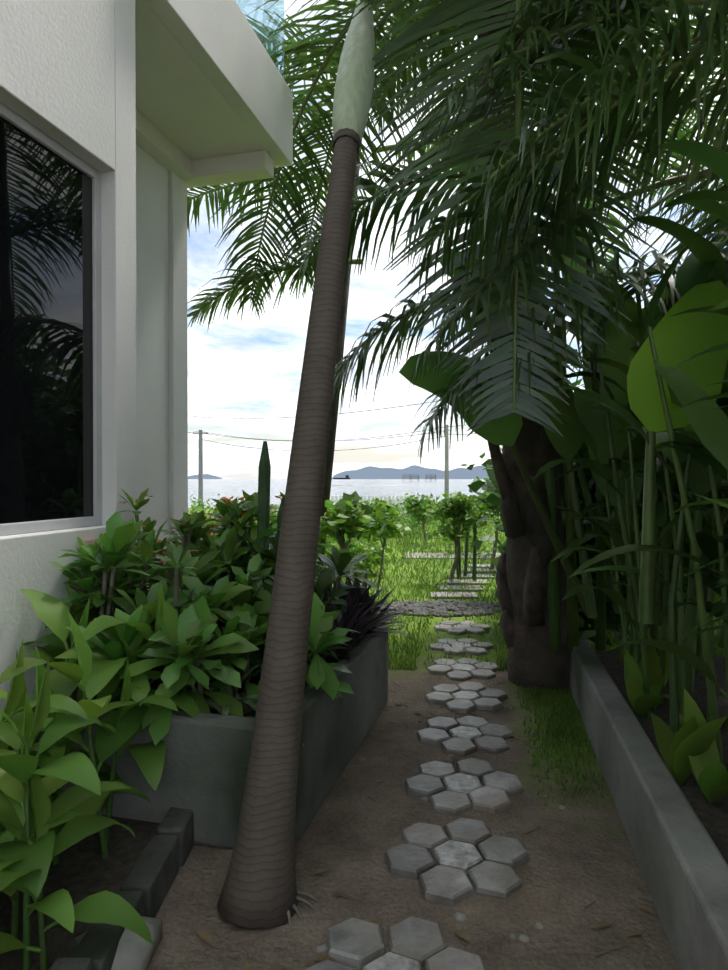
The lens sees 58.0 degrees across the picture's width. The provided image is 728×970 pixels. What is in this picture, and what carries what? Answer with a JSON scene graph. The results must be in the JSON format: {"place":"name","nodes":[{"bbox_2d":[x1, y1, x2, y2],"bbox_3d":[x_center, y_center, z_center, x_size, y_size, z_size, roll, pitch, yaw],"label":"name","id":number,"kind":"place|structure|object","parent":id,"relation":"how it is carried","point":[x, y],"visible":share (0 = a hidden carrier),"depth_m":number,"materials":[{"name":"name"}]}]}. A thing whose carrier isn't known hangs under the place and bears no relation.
{"place":"outdoors","nodes":[
{"label":"outdoors","id":0,"kind":"place"},
{"bbox_2d":[0,815,159,969],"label":"bed soil","id":1,"kind":"structure","parent":0,"point":[82,869],"depth_m":2.39,"materials":[{"name":"brown soil"}]},
{"bbox_2d":[0,579,210,969],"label":"canna bed","id":2,"kind":"object","parent":1,"relation":"on","point":[39,807],"visible":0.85,"depth_m":2.13,"materials":[{"name":"green plant"}]},
{"bbox_2d":[188,465,489,478],"bbox_3d":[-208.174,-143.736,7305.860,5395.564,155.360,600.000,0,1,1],"label":"mountains","id":3,"kind":"structure","parent":0,"point":[370,472],"depth_m":6991.91,"materials":[{"name":"blue"}]},
{"bbox_2d":[188,479,490,507],"bbox_3d":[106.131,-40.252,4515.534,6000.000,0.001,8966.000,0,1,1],"label":"sea","id":4,"kind":"structure","parent":0,"point":[214,488],"depth_m":104.28,"materials":[{"name":"blue liquid"}]},
{"bbox_2d":[284,485,414,485],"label":"surf","id":5,"kind":"structure","parent":4,"relation":"on","point":[370,485],"depth_m":148.12,"materials":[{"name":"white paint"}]},
{"bbox_2d":[146,508,724,969],"bbox_3d":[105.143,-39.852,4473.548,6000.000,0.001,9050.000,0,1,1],"label":"ground","id":6,"kind":"structure","parent":0,"point":[568,934],"depth_m":2.59,"materials":[{"name":"brown soil"}]},
{"bbox_2d":[49,807,193,969],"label":"bed edging","id":7,"kind":"object","parent":6,"relation":"on","point":[147,883],"visible":0.65,"depth_m":2.30,"materials":[{"name":"grey concrete"}]},
{"bbox_2d":[0,0,292,710],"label":"building","id":8,"kind":"structure","parent":6,"relation":"on","point":[125,125],"depth_m":3.66,"materials":[{"name":"paint"}]},
{"bbox_2d":[33,628,387,849],"bbox_3d":[-0.686,1.234,3.722,1.275,0.530,1.920,0,1,14],"label":"planter","id":9,"kind":"object","parent":6,"relation":"on","point":[205,769],"visible":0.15,"depth_m":2.80,"materials":[{"name":"concrete"}]},
{"bbox_2d":[80,648,304,747],"bbox_3d":[-0.778,0.922,3.033,1.068,0.550,0.716,0,1,1],"label":"strap plant","id":10,"kind":"object","parent":9,"relation":"on","point":[228,690],"visible":0.25,"depth_m":2.97,"materials":[{"name":"green plant"}]},
{"bbox_2d":[45,488,377,745],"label":"planter shrubs","id":11,"kind":"object","parent":9,"relation":"on","point":[208,592],"visible":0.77,"depth_m":3.16,"materials":[{"name":"green plant"}]},
{"bbox_2d":[222,564,414,663],"bbox_3d":[-0.296,0.767,4.029,1.137,0.509,1.623,0,1,19],"label":"spiky dark plant","id":12,"kind":"object","parent":9,"relation":"on","point":[363,608],"visible":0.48,"depth_m":3.94,"materials":[{"name":"purple plant"}]},
{"bbox_2d":[75,634,565,969],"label":"rocks","id":13,"kind":"object","parent":6,"relation":"on","point":[134,951],"visible":0.46,"depth_m":2.04,"materials":[{"name":"grey stone"}]},
{"bbox_2d":[270,496,421,524],"bbox_3d":[-1.444,0.779,22.005,6.760,1.100,1.901,0,1,33],"label":"fence","id":14,"kind":"object","parent":6,"relation":"on","point":[336,500],"visible":0.17,"depth_m":20.94,"materials":[{"name":"white paint"}]},
{"bbox_2d":[188,478,505,591],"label":"shrubs","id":15,"kind":"object","parent":6,"relation":"on","point":[349,523],"visible":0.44,"depth_m":9.60,"materials":[{"name":"green plant"}]},
{"bbox_2d":[241,441,476,580],"bbox_3d":[0.490,0.576,7.219,0.392,1.780,6.380,0,1,21],"label":"cactus","id":16,"kind":"object","parent":6,"relation":"on","point":[264,472],"visible":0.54,"depth_m":4.28,"materials":[{"name":"green plant"}]},
{"bbox_2d":[188,384,583,502],"bbox_3d":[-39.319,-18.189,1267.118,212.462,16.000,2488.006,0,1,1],"label":"utility poles","id":17,"kind":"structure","parent":6,"relation":"on","point":[200,479],"depth_m":39.71,"materials":[{"name":"grey concrete"}]},
{"bbox_2d":[187,0,591,575],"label":"palm","id":18,"kind":"object","parent":6,"relation":"on","point":[204,306],"visible":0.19,"depth_m":8.16,"materials":[{"name":"green plant"}]},
{"bbox_2d":[217,0,578,928],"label":"palm","id":19,"kind":"object","parent":6,"relation":"on","point":[259,890],"depth_m":2.48,"materials":[{"name":"brown plant"}]},
{"bbox_2d":[305,621,528,969],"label":"stepping stones","id":20,"kind":"object","parent":6,"relation":"on","point":[415,943],"visible":0.85,"depth_m":2.75,"materials":[{"name":"grey stone"}]},
{"bbox_2d":[195,656,656,969],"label":"fallen leaves","id":21,"kind":"object","parent":6,"relation":"on","point":[204,936],"visible":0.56,"depth_m":2.33,"materials":[{"name":"brown plant"}]},
{"bbox_2d":[405,552,499,598],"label":"stepping stones","id":22,"kind":"object","parent":6,"relation":"on","point":[465,593],"visible":0.31,"depth_m":9.61,"materials":[{"name":"stone"}]},
{"bbox_2d":[204,0,727,689],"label":"coconut palm","id":23,"kind":"object","parent":6,"relation":"on","point":[443,20],"depth_m":4.61,"materials":[{"name":"green plant"}]},
{"bbox_2d":[405,0,727,464],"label":"palm fronds","id":24,"kind":"object","parent":23,"relation":"attached to","point":[678,40],"visible":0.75,"depth_m":3.07,"materials":[{"name":"green plant"}]},
{"bbox_2d":[461,269,727,651],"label":"shrubbery","id":25,"kind":"object","parent":6,"relation":"on","point":[613,619],"visible":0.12,"depth_m":5.62,"materials":[{"name":"green plant"}]},
{"bbox_2d":[569,640,727,969],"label":"planter","id":26,"kind":"object","parent":6,"relation":"on","point":[677,834],"visible":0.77,"depth_m":2.48,"materials":[{"name":"concrete"}]},
{"bbox_2d":[399,222,727,691],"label":"banana","id":27,"kind":"object","parent":26,"relation":"on","point":[679,339],"visible":0.5,"depth_m":3.93,"materials":[{"name":"green plant"}]},
{"bbox_2d":[533,139,727,802],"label":"heliconia","id":28,"kind":"object","parent":26,"relation":"on","point":[690,744],"visible":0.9,"depth_m":2.98,"materials":[{"name":"green plant"}]},
{"bbox_2d":[382,599,501,617],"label":"gravel","id":29,"kind":"structure","parent":0,"point":[441,608],"depth_m":7.62,"materials":[{"name":"grey gravel"}]},
{"bbox_2d":[187,0,727,478],"label":"sky","id":30,"kind":"structure","parent":0,"point":[251,366],"materials":[{"name":"white"}]},
{"bbox_2d":[198,518,724,808],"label":"grass","id":31,"kind":"structure","parent":0,"point":[558,696],"depth_m":5.88,"materials":[{"name":"green plant"}]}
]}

